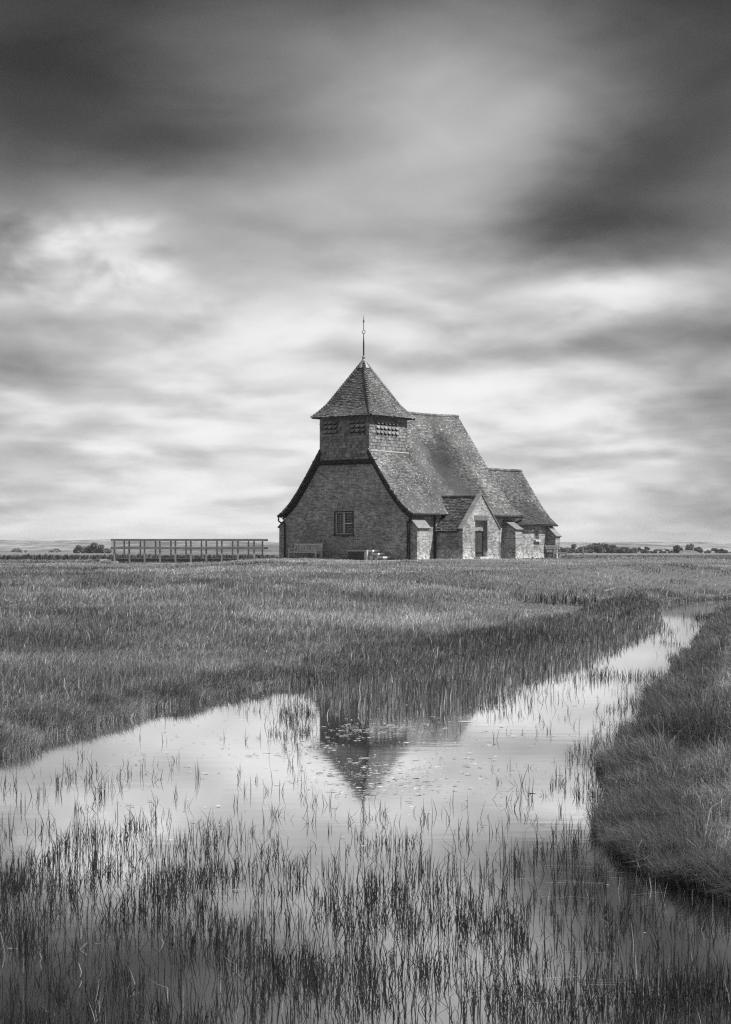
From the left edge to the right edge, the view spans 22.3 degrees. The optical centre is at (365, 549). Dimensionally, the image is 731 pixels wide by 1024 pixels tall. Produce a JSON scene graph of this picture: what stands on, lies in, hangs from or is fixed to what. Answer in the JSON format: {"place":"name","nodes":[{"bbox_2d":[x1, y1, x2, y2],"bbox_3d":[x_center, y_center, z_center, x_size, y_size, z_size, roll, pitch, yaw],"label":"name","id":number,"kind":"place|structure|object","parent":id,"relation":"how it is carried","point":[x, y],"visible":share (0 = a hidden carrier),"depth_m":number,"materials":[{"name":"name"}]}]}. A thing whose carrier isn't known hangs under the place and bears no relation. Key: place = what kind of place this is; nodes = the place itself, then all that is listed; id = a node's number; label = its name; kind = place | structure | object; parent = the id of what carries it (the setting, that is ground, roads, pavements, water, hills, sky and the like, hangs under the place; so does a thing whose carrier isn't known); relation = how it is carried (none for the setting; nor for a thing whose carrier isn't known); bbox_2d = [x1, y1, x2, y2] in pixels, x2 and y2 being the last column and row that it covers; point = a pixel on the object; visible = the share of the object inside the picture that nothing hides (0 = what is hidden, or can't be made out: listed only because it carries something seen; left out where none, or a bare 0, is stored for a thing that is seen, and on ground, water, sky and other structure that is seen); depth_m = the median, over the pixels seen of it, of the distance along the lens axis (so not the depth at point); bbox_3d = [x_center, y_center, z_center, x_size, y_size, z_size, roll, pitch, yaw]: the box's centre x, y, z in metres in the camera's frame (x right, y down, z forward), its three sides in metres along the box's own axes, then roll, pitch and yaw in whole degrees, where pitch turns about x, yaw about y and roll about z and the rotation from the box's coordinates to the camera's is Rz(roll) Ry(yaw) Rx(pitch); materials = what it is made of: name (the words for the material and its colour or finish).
{"place":"outdoors","nodes":[
{"label":"outdoors","id":0,"kind":"place"},
{"bbox_2d":[0,599,730,1023],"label":"water","id":1,"kind":"structure","parent":0,"point":[198,727],"depth_m":10.42,"materials":[{"name":"grey liquid"}]},
{"bbox_2d":[7,695,645,948],"bbox_3d":[-0.344,1.644,14.402,4.932,0.004,13.715,0,0,8],"label":"floating weed","id":2,"kind":"object","parent":1,"relation":"on","point":[377,786],"visible":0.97,"depth_m":14.01,"materials":[{"name":"grey plant"}]},
{"bbox_2d":[0,680,730,1023],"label":"pond reeds","id":3,"kind":"object","parent":1,"relation":"on","point":[680,994],"visible":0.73,"depth_m":7.77,"materials":[{"name":"grey plant"}]},
{"bbox_2d":[262,592,668,720],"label":"water rushes","id":4,"kind":"object","parent":1,"relation":"in","point":[632,624],"visible":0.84,"depth_m":24.71,"materials":[{"name":"grey plant"}]},
{"bbox_2d":[264,611,716,729],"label":"stream rushes","id":5,"kind":"object","parent":1,"relation":"in","point":[698,616],"visible":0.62,"depth_m":24.01,"materials":[{"name":"grey plant"}]},
{"bbox_2d":[0,552,730,896],"bbox_3d":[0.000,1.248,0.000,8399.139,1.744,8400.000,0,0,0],"label":"ground","id":6,"kind":"structure","parent":0,"point":[718,578],"depth_m":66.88,"materials":[{"name":"grey plant"}]},
{"bbox_2d":[11,548,26,552],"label":"tree","id":7,"kind":"object","parent":6,"relation":"on","point":[17,550],"visible":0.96,"depth_m":898.65,"materials":[{"name":"grey plant"}]},
{"bbox_2d":[73,545,83,552],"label":"tree","id":8,"kind":"object","parent":6,"relation":"on","point":[77,549],"visible":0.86,"depth_m":618.92,"materials":[{"name":"grey plant"}]},
{"bbox_2d":[81,542,111,552],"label":"tree","id":9,"kind":"object","parent":6,"relation":"on","point":[94,547],"visible":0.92,"depth_m":598.95,"materials":[{"name":"grey plant"}]},
{"bbox_2d":[111,539,267,562],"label":"footbridge","id":10,"kind":"object","parent":6,"relation":"on","point":[162,560],"visible":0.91,"depth_m":112.95,"materials":[{"name":"grey wood"}]},
{"bbox_2d":[288,543,322,558],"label":"wooden bench","id":11,"kind":"object","parent":6,"relation":"on","point":[312,550],"visible":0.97,"depth_m":98.06,"materials":[{"name":"grey wood"}]},
{"bbox_2d":[346,550,368,559],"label":"stone chest","id":12,"kind":"object","parent":6,"relation":"on","point":[358,554],"visible":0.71,"depth_m":95.59,"materials":[{"name":"grey stone"}]},
{"bbox_2d":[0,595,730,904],"bbox_3d":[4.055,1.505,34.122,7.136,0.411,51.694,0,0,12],"label":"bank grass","id":13,"kind":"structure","parent":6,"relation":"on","point":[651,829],"depth_m":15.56,"materials":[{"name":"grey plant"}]},
{"bbox_2d":[0,553,730,562],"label":"grass","id":14,"kind":"structure","parent":6,"relation":"on","point":[69,558],"depth_m":168.63,"materials":[{"name":"grey plant"}]},
{"bbox_2d":[368,550,389,559],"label":"stone steps","id":15,"kind":"structure","parent":6,"relation":"on","point":[375,555],"depth_m":95.22,"materials":[{"name":"grey stone"}]},
{"bbox_2d":[277,316,561,559],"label":"church","id":16,"kind":"structure","parent":6,"relation":"on","point":[387,474],"depth_m":97.94,"materials":[{"name":"brick"}]},
{"bbox_2d":[332,511,354,535],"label":"window","id":17,"kind":"structure","parent":16,"relation":"in","point":[344,519],"depth_m":97.49,"materials":[{"name":"grey glass"}]},
{"bbox_2d":[544,544,567,557],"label":"wooden bench","id":18,"kind":"object","parent":6,"relation":"on","point":[552,549],"visible":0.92,"depth_m":108.24,"materials":[{"name":"grey wood"}]},
{"bbox_2d":[561,544,584,552],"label":"tree","id":19,"kind":"object","parent":6,"relation":"on","point":[573,549],"visible":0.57,"depth_m":647.90,"materials":[{"name":"grey plant"}]},
{"bbox_2d":[575,545,593,552],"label":"tree","id":20,"kind":"object","parent":6,"relation":"on","point":[587,549],"visible":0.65,"depth_m":657.20,"materials":[{"name":"grey plant"}]},
{"bbox_2d":[586,542,611,552],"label":"tree","id":21,"kind":"object","parent":6,"relation":"on","point":[598,548],"visible":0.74,"depth_m":661.43,"materials":[{"name":"grey plant"}]},
{"bbox_2d":[606,544,619,549],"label":"tree","id":22,"kind":"object","parent":6,"relation":"on","point":[610,546],"visible":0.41,"depth_m":664.35,"materials":[{"name":"grey plant"}]},
{"bbox_2d":[608,547,633,552],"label":"tree","id":23,"kind":"object","parent":6,"relation":"on","point":[623,550],"visible":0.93,"depth_m":627.45,"materials":[{"name":"grey plant"}]},
{"bbox_2d":[631,547,647,552],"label":"tree","id":24,"kind":"object","parent":6,"relation":"on","point":[639,548],"visible":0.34,"depth_m":637.77,"materials":[{"name":"grey plant"}]},
{"bbox_2d":[636,546,650,552],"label":"tree","id":25,"kind":"object","parent":6,"relation":"on","point":[647,548],"visible":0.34,"depth_m":647.35,"materials":[{"name":"grey plant"}]},
{"bbox_2d":[650,549,672,552],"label":"tree","id":26,"kind":"object","parent":6,"relation":"on","point":[656,550],"visible":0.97,"depth_m":627.63,"materials":[{"name":"grey plant"}]},
{"bbox_2d":[673,545,679,552],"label":"tree","id":27,"kind":"object","parent":6,"relation":"on","point":[676,548],"visible":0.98,"depth_m":639.45,"materials":[{"name":"grey plant"}]},
{"bbox_2d":[679,550,698,552],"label":"barn","id":28,"kind":"structure","parent":6,"relation":"on","point":[688,551],"depth_m":698.55,"materials":[{"name":"grey wood"}]},
{"bbox_2d":[679,543,703,552],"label":"tree","id":29,"kind":"object","parent":6,"relation":"on","point":[692,547],"visible":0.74,"depth_m":728.79,"materials":[{"name":"grey plant"}]},
{"bbox_2d":[704,548,728,552],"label":"tree","id":30,"kind":"object","parent":6,"relation":"on","point":[716,550],"visible":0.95,"depth_m":638.40,"materials":[{"name":"grey plant"}]},
{"bbox_2d":[0,542,730,551],"bbox_3d":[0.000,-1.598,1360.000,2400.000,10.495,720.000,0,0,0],"label":"hills","id":31,"kind":"structure","parent":0,"point":[34,547],"depth_m":1212.64,"materials":[{"name":"grey plant"}]},
{"bbox_2d":[0,539,730,544],"bbox_3d":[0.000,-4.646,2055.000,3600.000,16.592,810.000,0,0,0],"label":"hills","id":32,"kind":"structure","parent":0,"point":[277,543],"depth_m":1960.19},
{"bbox_2d":[0,0,730,542],"label":"sky","id":33,"kind":"structure","parent":0,"point":[523,207],"materials":[{"name":"grey"}]},
{"bbox_2d":[88,860,659,1003],"bbox_3d":[0.151,1.644,8.173,2.741,0.001,3.008,0,0,-10],"label":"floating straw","id":34,"kind":"object","parent":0,"point":[523,878],"visible":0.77,"depth_m":8.87,"materials":[{"name":"grey plant"}]}
]}

